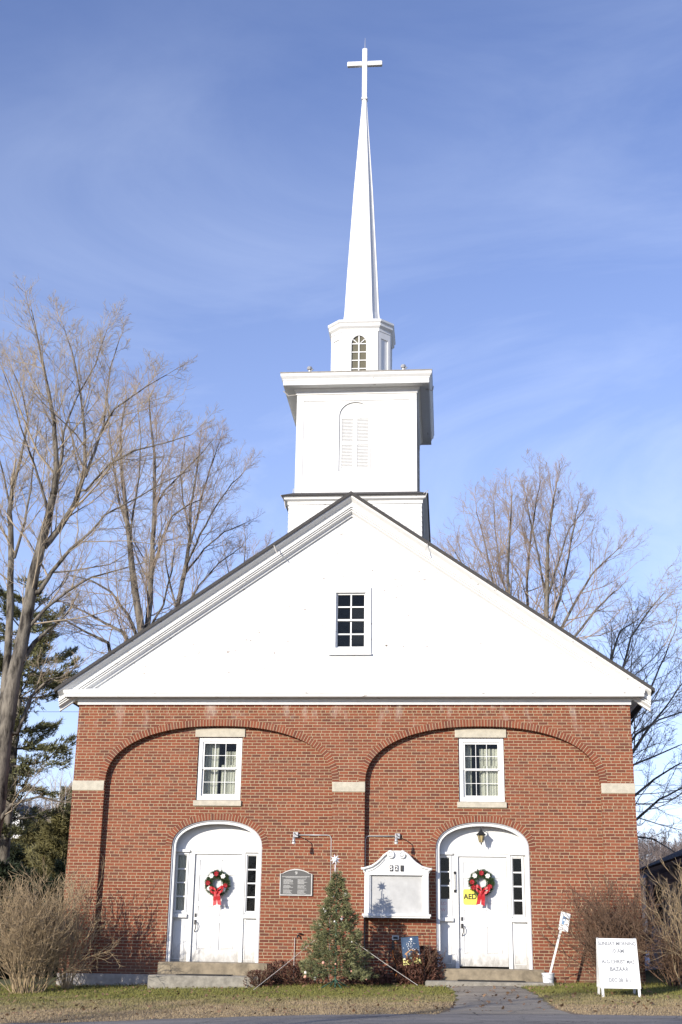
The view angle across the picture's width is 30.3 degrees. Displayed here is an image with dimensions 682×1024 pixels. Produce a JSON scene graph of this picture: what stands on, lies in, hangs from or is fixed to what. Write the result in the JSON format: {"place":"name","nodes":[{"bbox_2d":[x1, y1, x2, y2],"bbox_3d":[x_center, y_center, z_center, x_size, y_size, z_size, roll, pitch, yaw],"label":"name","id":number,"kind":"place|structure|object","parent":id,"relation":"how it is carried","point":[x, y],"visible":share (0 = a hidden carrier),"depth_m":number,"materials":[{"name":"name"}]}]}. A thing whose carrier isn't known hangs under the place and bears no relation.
{"place":"outdoors","nodes":[
{"label":"outdoors","id":0,"kind":"place"},
{"bbox_2d":[0,860,681,1023],"bbox_3d":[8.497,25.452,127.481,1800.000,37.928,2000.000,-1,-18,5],"label":"ground","id":1,"kind":"structure","parent":0,"point":[650,977],"depth_m":22.54,"materials":[{"name":"green plant"}]},
{"bbox_2d":[13,806,30,837],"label":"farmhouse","id":2,"kind":"object","parent":1,"relation":"on","point":[20,808],"visible":0.1,"depth_m":138.72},
{"bbox_2d":[9,842,36,892],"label":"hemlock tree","id":3,"kind":"object","parent":1,"relation":"on","point":[17,855],"visible":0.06,"depth_m":50.61,"materials":[{"name":"green plant"}]},
{"bbox_2d":[10,816,49,880],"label":"pine tree","id":4,"kind":"object","parent":1,"relation":"on","point":[29,839],"visible":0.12,"depth_m":67.77,"materials":[{"name":"green plant"}]},
{"bbox_2d":[0,858,61,978],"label":"bush","id":5,"kind":"object","parent":1,"relation":"on","point":[4,869],"visible":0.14,"depth_m":37.22,"materials":[{"name":"brown plant"}]},
{"bbox_2d":[0,573,85,862],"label":"pine tree","id":6,"kind":"object","parent":1,"relation":"on","point":[46,728],"visible":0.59,"depth_m":46.66,"materials":[{"name":"plant"}]},
{"bbox_2d":[20,811,70,882],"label":"pine tree","id":7,"kind":"object","parent":1,"relation":"on","point":[55,834],"visible":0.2,"depth_m":61.77,"materials":[{"name":"green plant"}]},
{"bbox_2d":[0,333,91,843],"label":"maple tree","id":8,"kind":"object","parent":1,"relation":"on","point":[12,554],"visible":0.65,"depth_m":41.87,"materials":[{"name":"brown plant"}]},
{"bbox_2d":[31,874,64,918],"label":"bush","id":9,"kind":"object","parent":1,"relation":"on","point":[48,883],"visible":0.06,"depth_m":41.17,"materials":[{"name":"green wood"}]},
{"bbox_2d":[41,767,61,819],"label":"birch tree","id":10,"kind":"object","parent":1,"relation":"on","point":[52,804],"visible":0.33,"depth_m":81.25,"materials":[{"name":"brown plant"}]},
{"bbox_2d":[45,771,60,821],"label":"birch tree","id":11,"kind":"object","parent":1,"relation":"on","point":[54,791],"visible":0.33,"depth_m":84.06,"materials":[{"name":"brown plant"}]},
{"bbox_2d":[47,765,66,821],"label":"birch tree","id":12,"kind":"object","parent":1,"relation":"on","point":[61,781],"visible":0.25,"depth_m":79.31,"materials":[{"name":"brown plant"}]},
{"bbox_2d":[52,857,66,886],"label":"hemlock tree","id":13,"kind":"object","parent":1,"relation":"on","point":[59,865],"visible":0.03,"depth_m":48.21,"materials":[{"name":"green plant"}]},
{"bbox_2d":[49,785,71,822],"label":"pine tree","id":14,"kind":"object","parent":1,"relation":"on","point":[63,798],"visible":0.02,"depth_m":91.05,"materials":[{"name":"green plant"}]},
{"bbox_2d":[0,861,122,993],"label":"bush","id":15,"kind":"object","parent":1,"relation":"on","point":[19,938],"visible":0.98,"depth_m":26.24,"materials":[{"name":"brown plant"}]},
{"bbox_2d":[51,781,71,805],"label":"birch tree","id":16,"kind":"object","parent":1,"relation":"on","point":[65,791],"visible":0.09,"depth_m":78.99,"materials":[{"name":"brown plant"}]},
{"bbox_2d":[8,852,123,989],"bbox_3d":[-5.980,8.842,27.244,2.555,2.886,2.461,-1,-18,5],"label":"bush","id":17,"kind":"object","parent":1,"relation":"on","point":[66,985],"visible":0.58,"depth_m":27.16,"materials":[{"name":"brown plant"}]},
{"bbox_2d":[0,274,223,835],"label":"maple tree","id":18,"kind":"object","parent":1,"relation":"on","point":[22,650],"visible":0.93,"depth_m":39.14,"materials":[{"name":"brown plant"}]},
{"bbox_2d":[37,359,228,653],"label":"maple tree","id":19,"kind":"object","parent":1,"relation":"on","point":[139,613],"visible":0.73,"depth_m":51.33,"materials":[{"name":"brown plant"}]},
{"bbox_2d":[124,421,262,606],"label":"maple tree","id":20,"kind":"object","parent":1,"relation":"on","point":[189,538],"visible":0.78,"depth_m":56.43,"materials":[{"name":"brown plant"}]},
{"bbox_2d":[147,974,262,988],"bbox_3d":[-2.920,10.214,27.067,2.380,0.455,0.706,-1,-18,5],"label":"stone step","id":21,"kind":"object","parent":1,"relation":"on","point":[155,981],"visible":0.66,"depth_m":26.79,"materials":[{"name":"concrete"}]},
{"bbox_2d":[176,974,230,975],"bbox_3d":[-2.949,9.998,27.171,1.150,0.014,0.540,-1,-18,5],"label":"door mat","id":22,"kind":"object","parent":21,"relation":"on","point":[207,974],"depth_m":27.01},
{"bbox_2d":[157,961,269,983],"bbox_3d":[-2.794,10.275,27.799,2.410,0.605,0.751,-1,-18,5],"label":"stone step","id":23,"kind":"object","parent":1,"relation":"on","point":[185,967],"visible":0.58,"depth_m":27.53,"materials":[{"name":"stone"}]},
{"bbox_2d":[214,521,280,579],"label":"tree","id":24,"kind":"object","parent":1,"relation":"on","point":[267,543],"visible":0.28,"depth_m":64.28,"materials":[{"name":"brown plant"}]},
{"bbox_2d":[242,969,274,987],"bbox_3d":[-1.715,9.942,26.802,0.745,0.442,0.710,-1,-18,5],"label":"shrub","id":25,"kind":"object","parent":1,"relation":"on","point":[257,972],"visible":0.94,"depth_m":26.70,"materials":[{"name":"brown plant"}]},
{"bbox_2d":[262,959,321,985],"bbox_3d":[-1.183,9.986,27.297,1.244,0.591,1.208,-17,-25,42],"label":"shrub","id":26,"kind":"object","parent":1,"relation":"on","point":[280,978],"visible":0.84,"depth_m":27.22,"materials":[{"name":"brown plant"}]},
{"bbox_2d":[298,854,379,988],"bbox_3d":[-0.031,8.628,26.579,1.766,2.704,1.798,-1,-18,5],"label":"christmas tree","id":27,"kind":"object","parent":1,"relation":"on","point":[333,954],"visible":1,"depth_m":26.30,"materials":[{"name":"green plant"}]},
{"bbox_2d":[253,940,314,989],"bbox_3d":[-1.160,9.334,25.948,1.366,0.979,0.009,10,-20,-25],"label":"guy rope","id":28,"kind":"object","parent":27,"relation":"attached to","point":[284,965],"visible":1,"depth_m":25.90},
{"bbox_2d":[0,980,679,1019],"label":"fallen leaves","id":29,"kind":"object","parent":1,"relation":"on","point":[354,1010],"visible":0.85,"depth_m":23.35,"materials":[{"name":"brown plant"}]},
{"bbox_2d":[17,797,681,909],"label":"wood","id":30,"kind":"object","parent":1,"relation":"on","point":[661,853],"visible":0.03,"depth_m":201.69,"materials":[{"name":"brown plant"}]},
{"bbox_2d":[54,48,654,985],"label":"brick church","id":31,"kind":"structure","parent":1,"relation":"on","point":[352,658],"depth_m":29.21,"materials":[{"name":"brick"}]},
{"bbox_2d":[191,854,241,961],"bbox_3d":[-2.837,9.004,28.631,1.074,2.332,0.130,-1,-18,5],"label":"door","id":32,"kind":"structure","parent":31,"relation":"in","point":[215,929],"depth_m":28.62,"materials":[{"name":"paint"}]},
{"bbox_2d":[204,869,230,905],"bbox_3d":[-2.819,8.545,28.685,0.655,0.841,0.222,-1,-18,5],"label":"wreath","id":33,"kind":"object","parent":31,"relation":"attached to","point":[217,893],"visible":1,"depth_m":28.68,"materials":[{"name":"green plant"}]},
{"bbox_2d":[196,738,242,799],"bbox_3d":[-2.805,6.158,29.694,1.450,1.955,0.735,-1,-18,5],"label":"window","id":34,"kind":"structure","parent":31,"relation":"in","point":[219,759],"depth_m":29.48,"materials":[{"name":"white paint"}]},
{"bbox_2d":[279,869,312,895],"bbox_3d":[-1.014,8.347,28.356,0.735,0.577,0.042,-1,-18,5],"label":"plaque","id":35,"kind":"object","parent":31,"relation":"attached to","point":[295,882],"visible":1,"depth_m":28.34,"materials":[{"name":"grey metal"}]},
{"bbox_2d":[293,933,301,977],"bbox_3d":[-0.962,9.859,27.812,0.154,1.055,0.128,7,-19,-17],"label":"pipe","id":36,"kind":"object","parent":31,"relation":"attached to","point":[294,947],"visible":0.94,"depth_m":27.91,"materials":[{"name":"white metal"}]},
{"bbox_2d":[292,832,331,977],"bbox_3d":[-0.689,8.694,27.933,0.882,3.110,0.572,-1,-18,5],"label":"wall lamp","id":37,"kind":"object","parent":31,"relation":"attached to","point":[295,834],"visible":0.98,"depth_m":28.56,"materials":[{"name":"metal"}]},
{"bbox_2d":[328,587,370,654],"bbox_3d":[0.248,2.704,30.241,1.200,2.000,0.590,-1,-18,5],"label":"window","id":38,"kind":"structure","parent":31,"relation":"in","point":[350,601],"depth_m":30.24,"materials":[{"name":"white paint"}]},
{"bbox_2d":[364,833,399,966],"bbox_3d":[0.898,8.679,27.801,0.802,3.100,0.572,-1,-18,5],"label":"wall lamp","id":39,"kind":"object","parent":31,"relation":"attached to","point":[397,836],"visible":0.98,"depth_m":28.43,"materials":[{"name":"metal"}]},
{"bbox_2d":[392,935,398,976],"bbox_3d":[1.172,9.666,27.404,0.165,0.836,0.654,-1,-18,5],"label":"outlet box","id":40,"kind":"object","parent":31,"relation":"attached to","point":[395,937],"visible":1,"depth_m":27.77,"materials":[{"name":"grey metal"}]},
{"bbox_2d":[361,850,431,918],"bbox_3d":[1.238,8.286,28.022,1.600,1.445,0.248,-1,-18,5],"label":"notice board","id":41,"kind":"object","parent":31,"relation":"attached to","point":[396,884],"visible":1,"depth_m":27.97,"materials":[{"name":"white paint"}]},
{"bbox_2d":[463,889,476,904],"bbox_3d":[2.904,8.650,28.271,0.310,0.330,0.020,-1,-18,5],"label":"first aid sign","id":42,"kind":"object","parent":31,"relation":"attached to","point":[469,897],"visible":1,"depth_m":28.26,"materials":[{"name":"yellow paper"}]},
{"bbox_2d":[476,828,485,844],"bbox_3d":[3.173,7.343,28.505,0.230,0.415,0.338,-1,-18,5],"label":"porch lantern","id":43,"kind":"object","parent":31,"relation":"attached to","point":[480,834],"visible":1,"depth_m":28.39,"materials":[{"name":"black metal"}]},
{"bbox_2d":[467,868,495,905],"bbox_3d":[3.151,8.403,28.220,0.666,0.840,0.226,-1,-18,5],"label":"wreath","id":44,"kind":"object","parent":31,"relation":"attached to","point":[482,892],"visible":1,"depth_m":28.22,"materials":[{"name":"green plant"}]},
{"bbox_2d":[458,738,504,801],"bbox_3d":[3.254,6.083,29.198,1.450,1.955,0.735,-1,-18,5],"label":"window","id":45,"kind":"structure","parent":31,"relation":"in","point":[480,760],"depth_m":29.00,"materials":[{"name":"white paint"}]},
{"bbox_2d":[458,857,508,966],"bbox_3d":[3.182,8.930,28.137,1.074,2.332,0.130,-1,-18,5],"label":"door","id":46,"kind":"structure","parent":31,"relation":"in","point":[483,930],"depth_m":28.11,"materials":[{"name":"paint"}]},
{"bbox_2d":[344,969,396,985],"bbox_3d":[0.635,10.071,27.180,1.157,0.429,0.962,-1,-18,5],"label":"shrub","id":47,"kind":"object","parent":1,"relation":"on","point":[383,977],"visible":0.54,"depth_m":27.04,"materials":[{"name":"brown plant"}]},
{"bbox_2d":[385,941,445,985],"bbox_3d":[1.629,9.720,27.160,1.333,1.014,1.263,15,-23,-37],"label":"shrub","id":48,"kind":"object","parent":1,"relation":"on","point":[431,965],"visible":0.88,"depth_m":26.96,"materials":[{"name":"brown plant"}]},
{"bbox_2d":[401,932,431,984],"bbox_3d":[1.617,9.568,26.951,0.709,1.137,0.108,3,-19,-5],"label":"garden flag","id":49,"kind":"object","parent":1,"relation":"on","point":[412,942],"visible":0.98,"depth_m":27.01,"materials":[{"name":"fabric"}]},
{"bbox_2d":[425,980,553,986],"bbox_3d":[3.130,10.105,26.593,2.680,0.335,0.725,-1,-18,5],"label":"stone step","id":50,"kind":"object","parent":1,"relation":"on","point":[453,983],"visible":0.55,"depth_m":26.32,"materials":[{"name":"concrete"}]},
{"bbox_2d":[458,980,525,981],"bbox_3d":[3.194,9.960,26.718,1.430,0.014,0.460,-1,-18,5],"label":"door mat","id":51,"kind":"object","parent":50,"relation":"on","point":[493,980],"depth_m":26.55,"materials":[{"name":"grey concrete"}]},
{"bbox_2d":[436,968,543,981],"bbox_3d":[3.236,10.223,27.308,2.310,0.565,0.732,-1,-18,5],"label":"stone step","id":52,"kind":"object","parent":1,"relation":"on","point":[527,975],"visible":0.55,"depth_m":27.03,"materials":[{"name":"stone"}]},
{"bbox_2d":[430,448,652,642],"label":"maple tree","id":53,"kind":"object","parent":1,"relation":"on","point":[545,586],"visible":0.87,"depth_m":53.26,"materials":[{"name":"brown plant"}]},
{"bbox_2d":[542,973,554,983],"bbox_3d":[4.362,9.829,26.457,0.281,0.250,0.301,-1,-18,5],"label":"bucket","id":54,"kind":"object","parent":1,"relation":"on","point":[548,977],"visible":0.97,"depth_m":26.38,"materials":[{"name":"white plastic"}]},
{"bbox_2d":[549,911,570,972],"bbox_3d":[4.607,9.220,26.634,0.556,1.457,0.066,-1,-18,5],"label":"stake sign","id":55,"kind":"object","parent":54,"relation":"in","point":[564,922],"visible":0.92,"depth_m":26.73,"materials":[{"name":"white paint"}]},
{"bbox_2d":[537,862,679,986],"bbox_3d":[5.566,8.867,26.496,3.103,2.848,4.696,-1,-18,5],"label":"bush","id":56,"kind":"object","parent":1,"relation":"on","point":[603,920],"visible":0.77,"depth_m":26.21,"materials":[{"name":"brown plant"}]},
{"bbox_2d":[596,937,640,996],"bbox_3d":[5.205,8.574,23.676,0.740,1.060,0.763,-1,-18,5],"label":"sandwich board","id":57,"kind":"object","parent":1,"relation":"on","point":[617,965],"visible":1,"depth_m":23.54,"materials":[{"name":"white paint"}]},
{"bbox_2d":[579,547,681,864],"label":"maple tree","id":58,"kind":"object","parent":1,"relation":"on","point":[643,728],"visible":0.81,"depth_m":43.66,"materials":[{"name":"brown plant"}]},
{"bbox_2d":[624,857,681,986],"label":"bush","id":59,"kind":"object","parent":1,"relation":"on","point":[678,911],"visible":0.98,"depth_m":25.54,"materials":[{"name":"brown plant"}]},
{"bbox_2d":[639,849,681,970],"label":"grey house","id":60,"kind":"structure","parent":1,"relation":"on","point":[656,868],"depth_m":35.91,"materials":[{"name":"grey wood"}]},
{"bbox_2d":[652,879,665,928],"bbox_3d":[9.295,11.487,36.812,0.054,1.350,1.700,-1,-18,5],"label":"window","id":61,"kind":"structure","parent":60,"relation":"in","point":[658,888],"depth_m":36.57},
{"bbox_2d":[639,924,681,986],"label":"bush","id":62,"kind":"object","parent":1,"relation":"on","point":[671,972],"visible":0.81,"depth_m":25.70,"materials":[{"name":"brown plant"}]},
{"bbox_2d":[0,0,681,859],"label":"sky","id":63,"kind":"structure","parent":0,"point":[191,164],"materials":[{"name":"blue"}]},
{"bbox_2d":[4,1014,681,1023],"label":"road","id":64,"kind":"structure","parent":0,"point":[463,1019],"depth_m":18.61,"materials":[{"name":"grey asphalt"}]},
{"bbox_2d":[440,986,574,1014],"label":"path","id":65,"kind":"structure","parent":0,"point":[471,1000],"depth_m":21.88,"materials":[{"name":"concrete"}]},
{"bbox_2d":[635,785,680,785],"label":"power line","id":66,"kind":"object","parent":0,"point":[657,785],"visible":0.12,"depth_m":86.26,"materials":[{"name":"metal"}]}
]}

